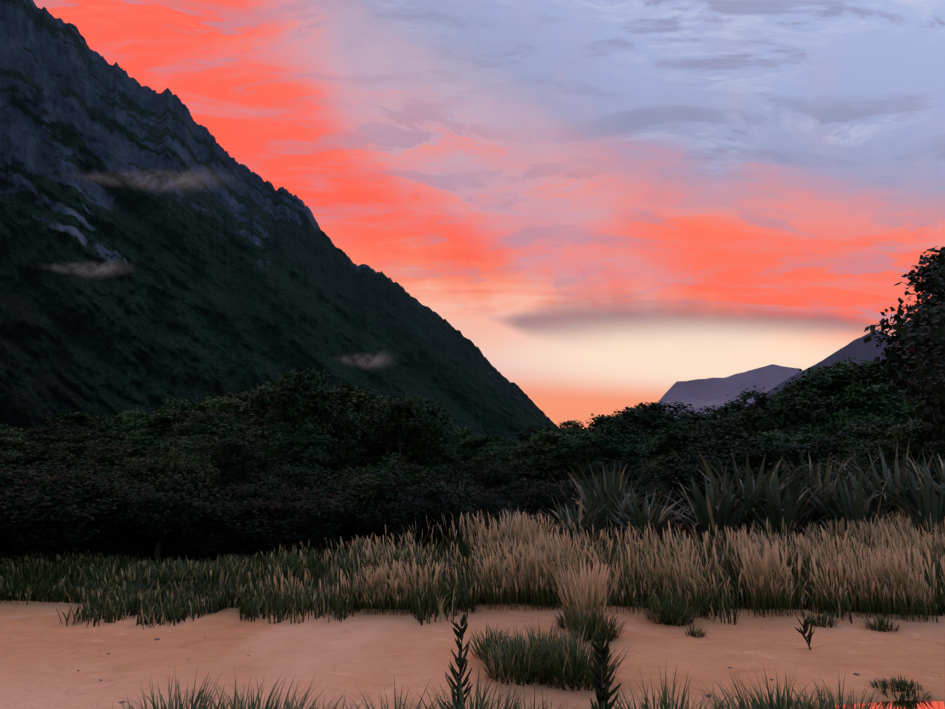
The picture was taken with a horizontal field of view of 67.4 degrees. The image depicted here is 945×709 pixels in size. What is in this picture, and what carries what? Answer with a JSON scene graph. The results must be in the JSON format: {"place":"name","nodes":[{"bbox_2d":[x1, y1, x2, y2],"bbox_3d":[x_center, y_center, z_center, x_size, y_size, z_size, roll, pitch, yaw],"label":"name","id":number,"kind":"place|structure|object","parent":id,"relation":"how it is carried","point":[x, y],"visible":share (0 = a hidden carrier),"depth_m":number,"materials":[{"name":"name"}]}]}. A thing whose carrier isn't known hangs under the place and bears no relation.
{"place":"outdoors","nodes":[
{"label":"outdoors","id":0,"kind":"place"},
{"bbox_2d":[0,0,573,476],"bbox_3d":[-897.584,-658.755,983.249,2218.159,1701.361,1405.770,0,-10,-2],"label":"mountain","id":1,"kind":"structure","parent":0,"point":[156,248],"depth_m":1095.15,"materials":[{"name":"stone"}]},
{"bbox_2d":[0,477,944,708],"bbox_3d":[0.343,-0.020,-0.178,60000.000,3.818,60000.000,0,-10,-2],"label":"ground","id":2,"kind":"structure","parent":0,"point":[45,654],"depth_m":7.45,"materials":[{"name":"sand"}]},
{"bbox_2d":[0,436,28,467],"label":"forest tree","id":3,"kind":"object","parent":2,"relation":"on","point":[6,450],"visible":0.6,"depth_m":47.50,"materials":[{"name":"green plant"}]},
{"bbox_2d":[0,448,79,496],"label":"forest shrub","id":4,"kind":"object","parent":2,"relation":"on","point":[10,473],"visible":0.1,"depth_m":13.86,"materials":[{"name":"green plant"}]},
{"bbox_2d":[0,453,85,470],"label":"forest tree","id":5,"kind":"object","parent":2,"relation":"on","point":[38,458],"visible":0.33,"depth_m":45.03,"materials":[{"name":"green plant"}]},
{"bbox_2d":[20,419,100,446],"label":"forest tree","id":6,"kind":"object","parent":2,"relation":"on","point":[60,426],"visible":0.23,"depth_m":152.32,"materials":[{"name":"green plant"}]},
{"bbox_2d":[9,466,113,550],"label":"forest shrub","id":7,"kind":"object","parent":2,"relation":"on","point":[86,474],"depth_m":14.83,"materials":[{"name":"green plant"}]},
{"bbox_2d":[20,432,103,461],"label":"forest tree","id":8,"kind":"object","parent":2,"relation":"on","point":[56,439],"visible":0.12,"depth_m":97.81,"materials":[{"name":"green plant"}]},
{"bbox_2d":[0,461,131,566],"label":"tree","id":9,"kind":"object","parent":2,"relation":"on","point":[61,506],"visible":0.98,"depth_m":11.80,"materials":[{"name":"green plant"}]},
{"bbox_2d":[20,440,116,466],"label":"forest tree","id":10,"kind":"object","parent":2,"relation":"on","point":[71,448],"visible":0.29,"depth_m":49.60,"materials":[{"name":"green plant"}]},
{"bbox_2d":[27,451,118,480],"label":"forest shrub","id":11,"kind":"object","parent":2,"relation":"on","point":[77,465],"visible":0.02,"depth_m":19.49,"materials":[{"name":"green plant"}]},
{"bbox_2d":[39,409,108,431],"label":"forest tree","id":12,"kind":"object","parent":2,"relation":"on","point":[76,417],"visible":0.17,"depth_m":186.38,"materials":[{"name":"green plant"}]},
{"bbox_2d":[60,431,136,454],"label":"forest tree","id":13,"kind":"object","parent":2,"relation":"on","point":[106,438],"visible":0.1,"depth_m":93.06,"materials":[{"name":"green plant"}]},
{"bbox_2d":[69,444,131,466],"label":"forest tree","id":14,"kind":"object","parent":2,"relation":"on","point":[99,454],"visible":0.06,"depth_m":46.46,"materials":[{"name":"green plant"}]},
{"bbox_2d":[94,408,153,427],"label":"forest tree","id":15,"kind":"object","parent":2,"relation":"on","point":[129,415],"visible":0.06,"depth_m":196.15,"materials":[{"name":"green plant"}]},
{"bbox_2d":[94,412,156,444],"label":"forest tree","id":16,"kind":"object","parent":2,"relation":"on","point":[127,427],"visible":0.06,"depth_m":151.90,"materials":[{"name":"green plant"}]},
{"bbox_2d":[97,439,168,469],"bbox_3d":[-16.782,6.358,38.460,5.228,3.652,6.034,-7,-13,35],"label":"forest tree","id":17,"kind":"object","parent":2,"relation":"on","point":[135,452],"visible":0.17,"depth_m":37.42,"materials":[{"name":"green plant"}]},
{"bbox_2d":[80,483,198,555],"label":"forest shrub","id":18,"kind":"object","parent":2,"relation":"on","point":[153,546],"visible":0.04,"depth_m":13.66,"materials":[{"name":"green plant"}]},
{"bbox_2d":[118,409,197,454],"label":"forest tree","id":19,"kind":"object","parent":2,"relation":"on","point":[161,422],"visible":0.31,"depth_m":66.41,"materials":[{"name":"green plant"}]},
{"bbox_2d":[78,471,243,559],"bbox_3d":[-6.216,3.150,13.768,3.382,1.762,2.919,-5,-11,25],"label":"tree","id":20,"kind":"object","parent":2,"relation":"on","point":[169,502],"visible":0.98,"depth_m":13.03,"materials":[{"name":"green plant"}]},
{"bbox_2d":[102,448,222,493],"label":"forest shrub","id":21,"kind":"object","parent":2,"relation":"on","point":[143,469],"visible":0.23,"depth_m":17.89,"materials":[{"name":"green plant"}]},
{"bbox_2d":[154,433,210,462],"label":"forest shrub","id":22,"kind":"object","parent":2,"relation":"on","point":[173,439],"visible":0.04,"depth_m":33.96,"materials":[{"name":"green plant"}]},
{"bbox_2d":[152,393,248,417],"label":"forest tree","id":23,"kind":"object","parent":2,"relation":"on","point":[213,403],"visible":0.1,"depth_m":198.85,"materials":[{"name":"green plant"}]},
{"bbox_2d":[150,421,262,483],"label":"forest shrub","id":24,"kind":"object","parent":2,"relation":"on","point":[187,445],"visible":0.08,"depth_m":27.57,"materials":[{"name":"green plant"}]},
{"bbox_2d":[169,411,257,444],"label":"forest tree","id":25,"kind":"object","parent":2,"relation":"on","point":[204,421],"visible":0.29,"depth_m":53.88,"materials":[{"name":"green plant"}]},
{"bbox_2d":[190,429,276,488],"bbox_3d":[-8.172,4.117,23.934,3.162,3.223,2.740,-4,-11,21],"label":"forest tree","id":26,"kind":"object","parent":2,"relation":"on","point":[235,457],"visible":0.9,"depth_m":23.21,"materials":[{"name":"green plant"}]},
{"bbox_2d":[200,484,288,523],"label":"forest shrub","id":27,"kind":"object","parent":2,"relation":"on","point":[254,493],"visible":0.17,"depth_m":15.35,"materials":[{"name":"green plant"}]},
{"bbox_2d":[224,407,295,439],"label":"forest tree","id":28,"kind":"object","parent":2,"relation":"on","point":[262,429],"visible":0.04,"depth_m":98.63,"materials":[{"name":"green plant"}]},
{"bbox_2d":[220,477,304,495],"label":"forest shrub","id":29,"kind":"object","parent":2,"relation":"on","point":[270,484],"visible":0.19,"depth_m":20.28,"materials":[{"name":"green plant"}]},
{"bbox_2d":[208,492,353,558],"bbox_3d":[-3.937,3.531,14.720,2.833,1.321,3.141,1,-10,-8],"label":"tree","id":30,"kind":"object","parent":2,"relation":"on","point":[304,524],"visible":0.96,"depth_m":13.88,"materials":[{"name":"green plant"}]},
{"bbox_2d":[249,458,334,491],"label":"forest shrub","id":31,"kind":"object","parent":2,"relation":"on","point":[290,472],"visible":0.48,"depth_m":25.99,"materials":[{"name":"green plant"}]},
{"bbox_2d":[237,381,363,415],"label":"forest tree","id":32,"kind":"object","parent":2,"relation":"on","point":[247,397],"visible":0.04,"depth_m":181.09,"materials":[{"name":"green plant"}]},
{"bbox_2d":[269,486,335,520],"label":"forest shrub","id":33,"kind":"object","parent":2,"relation":"on","point":[317,493],"visible":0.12,"depth_m":15.93,"materials":[{"name":"green plant"}]},
{"bbox_2d":[244,368,363,463],"bbox_3d":[-7.783,3.939,33.482,5.060,6.738,5.615,-7,-13,35],"label":"tree","id":34,"kind":"object","parent":2,"relation":"on","point":[308,401],"visible":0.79,"depth_m":32.48,"materials":[{"name":"green plant"}]},
{"bbox_2d":[263,422,356,480],"bbox_3d":[-7.228,4.799,30.062,4.029,3.894,4.605,-2,-10,11],"label":"forest tree","id":35,"kind":"object","parent":2,"relation":"on","point":[314,454],"visible":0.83,"depth_m":29.06,"materials":[{"name":"green plant"}]},
{"bbox_2d":[289,468,345,492],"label":"forest shrub","id":36,"kind":"object","parent":2,"relation":"on","point":[322,484],"visible":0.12,"depth_m":25.98,"materials":[{"name":"green plant"}]},
{"bbox_2d":[317,527,359,549],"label":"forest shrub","id":37,"kind":"object","parent":2,"relation":"on","point":[345,538],"visible":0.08,"depth_m":15.83,"materials":[{"name":"green plant"}]},
{"bbox_2d":[317,468,405,548],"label":"forest shrub","id":38,"kind":"object","parent":2,"relation":"on","point":[363,482],"visible":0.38,"depth_m":15.33,"materials":[{"name":"green plant"}]},
{"bbox_2d":[339,448,385,480],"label":"bush","id":39,"kind":"object","parent":2,"relation":"on","point":[360,462],"visible":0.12,"depth_m":41.75,"materials":[{"name":"green plant"}]},
{"bbox_2d":[334,389,426,425],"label":"forest tree","id":40,"kind":"object","parent":2,"relation":"on","point":[359,400],"visible":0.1,"depth_m":175.20,"materials":[{"name":"green plant"}]},
{"bbox_2d":[337,452,433,486],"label":"forest shrub","id":41,"kind":"object","parent":2,"relation":"on","point":[372,470],"visible":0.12,"depth_m":29.20,"materials":[{"name":"green plant"}]},
{"bbox_2d":[331,463,471,549],"bbox_3d":[-1.438,3.348,15.347,3.093,1.977,2.903,5,-11,-27],"label":"tree","id":42,"kind":"object","parent":2,"relation":"on","point":[428,501],"visible":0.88,"depth_m":14.88,"materials":[{"name":"green plant"}]},
{"bbox_2d":[352,393,461,470],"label":"forest shrub","id":43,"kind":"object","parent":2,"relation":"on","point":[422,435],"visible":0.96,"depth_m":35.54,"materials":[{"name":"green plant"}]},
{"bbox_2d":[411,444,464,470],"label":"forest tree","id":44,"kind":"object","parent":2,"relation":"on","point":[444,460],"visible":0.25,"depth_m":59.69,"materials":[{"name":"green plant"}]},
{"bbox_2d":[401,481,484,543],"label":"forest shrub","id":45,"kind":"object","parent":2,"relation":"on","point":[466,493],"visible":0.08,"depth_m":16.63,"materials":[{"name":"green plant"}]},
{"bbox_2d":[421,463,478,489],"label":"forest shrub","id":46,"kind":"object","parent":2,"relation":"on","point":[448,474],"visible":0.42,"depth_m":31.29,"materials":[{"name":"green plant"}]},
{"bbox_2d":[440,613,472,708],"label":"plant","id":47,"kind":"object","parent":2,"relation":"on","point":[460,659],"visible":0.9,"depth_m":5.24,"materials":[{"name":"green plant"}]},
{"bbox_2d":[418,504,503,545],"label":"forest shrub","id":48,"kind":"object","parent":2,"relation":"on","point":[439,537],"visible":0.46,"depth_m":15.22,"materials":[{"name":"green plant"}]},
{"bbox_2d":[449,439,488,478],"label":"forest tree","id":49,"kind":"object","parent":2,"relation":"on","point":[468,449],"visible":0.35,"depth_m":117.42,"materials":[{"name":"green plant"}]},
{"bbox_2d":[0,503,944,623],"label":"dry grass","id":50,"kind":"structure","parent":2,"relation":"on","point":[759,568],"depth_m":10.17,"materials":[{"name":"plant"}]},
{"bbox_2d":[0,529,944,629],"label":"tall grass","id":51,"kind":"structure","parent":2,"relation":"on","point":[69,573],"depth_m":10.51,"materials":[{"name":"plant"}]},
{"bbox_2d":[446,487,530,542],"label":"forest shrub","id":52,"kind":"object","parent":2,"relation":"on","point":[494,508],"visible":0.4,"depth_m":16.85,"materials":[{"name":"green plant"}]},
{"bbox_2d":[457,434,522,467],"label":"bush","id":53,"kind":"object","parent":2,"relation":"on","point":[500,445],"visible":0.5,"depth_m":117.49,"materials":[{"name":"green plant"}]},
{"bbox_2d":[467,450,525,481],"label":"forest shrub","id":54,"kind":"object","parent":2,"relation":"on","point":[490,458],"visible":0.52,"depth_m":39.02,"materials":[{"name":"green plant"}]},
{"bbox_2d":[91,565,932,708],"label":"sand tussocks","id":55,"kind":"object","parent":2,"relation":"on","point":[551,659],"visible":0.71,"depth_m":6.19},
{"bbox_2d":[472,459,555,495],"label":"forest shrub","id":56,"kind":"object","parent":2,"relation":"on","point":[500,477],"visible":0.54,"depth_m":27.42,"materials":[{"name":"green plant"}]},
{"bbox_2d":[484,482,564,510],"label":"forest shrub","id":57,"kind":"object","parent":2,"relation":"on","point":[507,492],"visible":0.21,"depth_m":22.00,"materials":[{"name":"green plant"}]},
{"bbox_2d":[516,424,560,476],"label":"bush","id":58,"kind":"object","parent":2,"relation":"on","point":[524,436],"visible":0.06,"depth_m":235.99,"materials":[{"name":"green plant"}]},
{"bbox_2d":[513,478,585,532],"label":"forest shrub","id":59,"kind":"object","parent":2,"relation":"on","point":[535,499],"visible":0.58,"depth_m":19.59,"materials":[{"name":"green plant"}]},
{"bbox_2d":[528,420,583,477],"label":"bush","id":60,"kind":"object","parent":2,"relation":"on","point":[574,425],"visible":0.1,"depth_m":218.81,"materials":[{"name":"green plant"}]},
{"bbox_2d":[507,427,613,484],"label":"bush","id":61,"kind":"object","parent":2,"relation":"on","point":[549,459],"visible":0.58,"depth_m":51.09,"materials":[{"name":"green plant"}]},
{"bbox_2d":[533,491,619,550],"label":"flax bush","id":62,"kind":"object","parent":2,"relation":"on","point":[585,521],"visible":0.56,"depth_m":14.59,"materials":[{"name":"green plant"}]},
{"bbox_2d":[548,558,621,644],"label":"seed grass clump","id":63,"kind":"object","parent":2,"relation":"on","point":[586,587],"visible":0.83,"depth_m":7.99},
{"bbox_2d":[574,459,617,479],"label":"bush","id":64,"kind":"object","parent":2,"relation":"on","point":[598,466],"visible":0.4,"depth_m":28.73,"materials":[{"name":"green plant"}]},
{"bbox_2d":[555,426,649,471],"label":"bush","id":65,"kind":"object","parent":2,"relation":"on","point":[622,448],"visible":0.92,"depth_m":48.68,"materials":[{"name":"green plant"}]},
{"bbox_2d":[561,471,646,495],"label":"forest shrub","id":66,"kind":"object","parent":2,"relation":"on","point":[590,479],"visible":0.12,"depth_m":22.24,"materials":[{"name":"green plant"}]},
{"bbox_2d":[587,631,622,708],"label":"leafy plant","id":67,"kind":"object","parent":2,"relation":"on","point":[603,694],"visible":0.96,"depth_m":4.63,"materials":[{"name":"green plant"}]},
{"bbox_2d":[570,457,647,480],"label":"bush","id":68,"kind":"object","parent":2,"relation":"on","point":[626,470],"visible":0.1,"depth_m":37.57,"materials":[{"name":"green plant"}]},
{"bbox_2d":[545,462,682,547],"bbox_3d":[3.263,3.434,16.272,3.178,2.035,2.542,-4,-11,19],"label":"flax bush","id":69,"kind":"object","parent":2,"relation":"on","point":[605,491],"visible":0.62,"depth_m":15.95,"materials":[{"name":"green plant"}]},
{"bbox_2d":[585,413,676,438],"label":"bush","id":70,"kind":"object","parent":2,"relation":"on","point":[600,420],"visible":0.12,"depth_m":170.52,"materials":[{"name":"green plant"}]},
{"bbox_2d":[578,401,700,440],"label":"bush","id":71,"kind":"object","parent":2,"relation":"on","point":[648,412],"visible":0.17,"depth_m":167.59,"materials":[{"name":"green plant"}]},
{"bbox_2d":[600,484,691,553],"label":"flax bush","id":72,"kind":"object","parent":2,"relation":"on","point":[651,514],"visible":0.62,"depth_m":14.92,"materials":[{"name":"green plant"}]},
{"bbox_2d":[623,481,687,530],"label":"forest shrub","id":73,"kind":"object","parent":2,"relation":"on","point":[664,492],"visible":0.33,"depth_m":19.37,"materials":[{"name":"green plant"}]},
{"bbox_2d":[636,428,674,450],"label":"bush","id":74,"kind":"object","parent":2,"relation":"on","point":[648,443],"visible":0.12,"depth_m":119.80,"materials":[{"name":"green plant"}]},
{"bbox_2d":[631,457,686,481],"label":"forest shrub","id":75,"kind":"object","parent":2,"relation":"on","point":[651,467],"depth_m":32.67,"materials":[{"name":"green plant"}]},
{"bbox_2d":[642,482,706,527],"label":"forest shrub","id":76,"kind":"object","parent":2,"relation":"on","point":[687,491],"visible":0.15,"depth_m":20.99,"materials":[{"name":"green plant"}]},
{"bbox_2d":[650,423,711,458],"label":"bush","id":77,"kind":"object","parent":2,"relation":"on","point":[669,430],"visible":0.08,"depth_m":95.87,"materials":[{"name":"green plant"}]},
{"bbox_2d":[653,421,745,456],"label":"bush","id":78,"kind":"object","parent":2,"relation":"on","point":[715,429],"visible":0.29,"depth_m":67.83,"materials":[{"name":"green plant"}]},
{"bbox_2d":[658,463,764,551],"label":"flax bush","id":79,"kind":"object","parent":2,"relation":"on","point":[713,512],"visible":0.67,"depth_m":14.84,"materials":[{"name":"green plant"}]},
{"bbox_2d":[683,398,755,428],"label":"bush","id":80,"kind":"object","parent":2,"relation":"on","point":[722,412],"visible":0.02,"depth_m":158.06,"materials":[{"name":"green plant"}]},
{"bbox_2d":[639,430,838,496],"bbox_3d":[8.570,3.961,22.257,6.174,2.989,5.328,4,-11,-23],"label":"forest shrub","id":81,"kind":"object","parent":2,"relation":"on","point":[756,449],"visible":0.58,"depth_m":21.21,"materials":[{"name":"green plant"}]},
{"bbox_2d":[652,444,837,541],"bbox_3d":[6.686,3.280,16.328,4.100,2.388,3.723,2,-10,-9],"label":"flax bush","id":82,"kind":"object","parent":2,"relation":"on","point":[758,491],"visible":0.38,"depth_m":15.77,"materials":[{"name":"green plant"}]},
{"bbox_2d":[729,428,830,448],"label":"bush","id":83,"kind":"object","parent":2,"relation":"on","point":[796,439],"visible":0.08,"depth_m":33.35,"materials":[{"name":"green plant"}]},
{"bbox_2d":[718,463,843,549],"bbox_3d":[6.356,3.359,15.412,3.661,1.831,3.028,-13,-20,42],"label":"flax bush","id":84,"kind":"object","parent":2,"relation":"on","point":[776,514],"visible":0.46,"depth_m":14.93,"materials":[{"name":"green plant"}]},
{"bbox_2d":[725,385,848,438],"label":"bush","id":85,"kind":"object","parent":2,"relation":"on","point":[781,404],"visible":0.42,"depth_m":63.26,"materials":[{"name":"green plant"}]},
{"bbox_2d":[742,399,852,436],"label":"bush","id":86,"kind":"object","parent":2,"relation":"on","point":[795,420],"visible":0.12,"depth_m":60.58,"materials":[{"name":"green plant"}]},
{"bbox_2d":[717,460,885,522],"bbox_3d":[8.563,3.736,18.108,3.922,2.029,4.349,4,-11,-22],"label":"forest shrub","id":87,"kind":"object","parent":2,"relation":"on","point":[742,475],"visible":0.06,"depth_m":18.23,"materials":[{"name":"green plant"}]},
{"bbox_2d":[795,611,814,649],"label":"plant","id":88,"kind":"object","parent":2,"relation":"on","point":[805,625],"visible":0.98,"depth_m":7.67,"materials":[{"name":"green plant"}]},
{"bbox_2d":[783,424,835,449],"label":"bush","id":89,"kind":"object","parent":2,"relation":"on","point":[804,432],"visible":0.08,"depth_m":34.39,"materials":[{"name":"green plant"}]},
{"bbox_2d":[756,451,879,544],"bbox_3d":[8.286,3.369,16.871,3.257,2.316,3.978,-8,-13,36],"label":"flax bush","id":90,"kind":"object","parent":2,"relation":"on","point":[814,482],"visible":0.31,"depth_m":16.20,"materials":[{"name":"green plant"}]},
{"bbox_2d":[788,356,880,394],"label":"bush","id":91,"kind":"object","parent":2,"relation":"on","point":[815,370],"visible":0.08,"depth_m":166.86,"materials":[{"name":"green plant"}]},
{"bbox_2d":[773,371,910,403],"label":"bush","id":92,"kind":"object","parent":2,"relation":"on","point":[838,383],"visible":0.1,"depth_m":112.74,"materials":[{"name":"green plant"}]},
{"bbox_2d":[805,357,882,393],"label":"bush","id":93,"kind":"object","parent":2,"relation":"on","point":[835,372],"visible":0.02,"depth_m":154.79,"materials":[{"name":"green plant"}]},
{"bbox_2d":[790,462,908,543],"bbox_3d":[8.131,3.271,15.188,2.880,1.912,2.676,3,-12,-25],"label":"flax bush","id":94,"kind":"object","parent":2,"relation":"on","point":[858,509],"visible":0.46,"depth_m":14.91,"materials":[{"name":"green plant"}]},
{"bbox_2d":[806,418,896,470],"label":"bush","id":95,"kind":"object","parent":2,"relation":"on","point":[831,448],"visible":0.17,"depth_m":26.53,"materials":[{"name":"green plant"}]},
{"bbox_2d":[795,438,938,489],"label":"plant","id":96,"kind":"object","parent":2,"relation":"on","point":[879,469],"visible":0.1,"depth_m":18.51,"materials":[{"name":"green plant"}]},
{"bbox_2d":[812,382,929,442],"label":"bush","id":97,"kind":"object","parent":2,"relation":"on","point":[862,399],"visible":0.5,"depth_m":55.94,"materials":[{"name":"green plant"}]},
{"bbox_2d":[816,700,944,708],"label":"pool water","id":98,"kind":"structure","parent":2,"relation":"on","point":[930,704],"depth_m":5.89,"materials":[{"name":"brown liquid"}]},
{"bbox_2d":[829,441,942,539],"bbox_3d":[9.347,3.064,15.449,3.056,2.392,3.106,-5,-7,3],"label":"flax bush","id":99,"kind":"object","parent":2,"relation":"on","point":[875,501],"visible":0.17,"depth_m":15.43,"materials":[{"name":"green plant"}]},
{"bbox_2d":[850,359,924,402],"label":"bush","id":100,"kind":"object","parent":2,"relation":"on","point":[869,373],"visible":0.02,"depth_m":113.46,"materials":[{"name":"green plant"}]},
{"bbox_2d":[838,414,944,470],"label":"bush","id":101,"kind":"object","parent":2,"relation":"on","point":[904,433],"visible":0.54,"depth_m":22.88,"materials":[{"name":"green plant"}]},
{"bbox_2d":[861,447,944,508],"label":"flax bush","id":102,"kind":"object","parent":2,"relation":"on","point":[937,491],"visible":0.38,"depth_m":14.57,"materials":[{"name":"green plant"}]},
{"bbox_2d":[863,246,944,459],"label":"tree","id":103,"kind":"object","parent":2,"relation":"on","point":[916,352],"visible":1,"depth_m":19.74,"materials":[{"name":"green plant"}]},
{"bbox_2d":[870,449,944,544],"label":"flax bush","id":104,"kind":"object","parent":2,"relation":"on","point":[927,502],"visible":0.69,"depth_m":13.85,"materials":[{"name":"green plant"}]},
{"bbox_2d":[33,0,944,428],"label":"sky","id":105,"kind":"structure","parent":0,"point":[617,203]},
{"bbox_2d":[640,364,802,417],"bbox_3d":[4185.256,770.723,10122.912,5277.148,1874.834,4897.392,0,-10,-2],"label":"mountain","id":106,"kind":"structure","parent":0,"point":[697,394],"depth_m":11523.91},
{"bbox_2d":[766,330,896,398],"bbox_3d":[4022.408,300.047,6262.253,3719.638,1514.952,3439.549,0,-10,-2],"label":"mountain","id":107,"kind":"structure","parent":0,"point":[858,349],"depth_m":7355.68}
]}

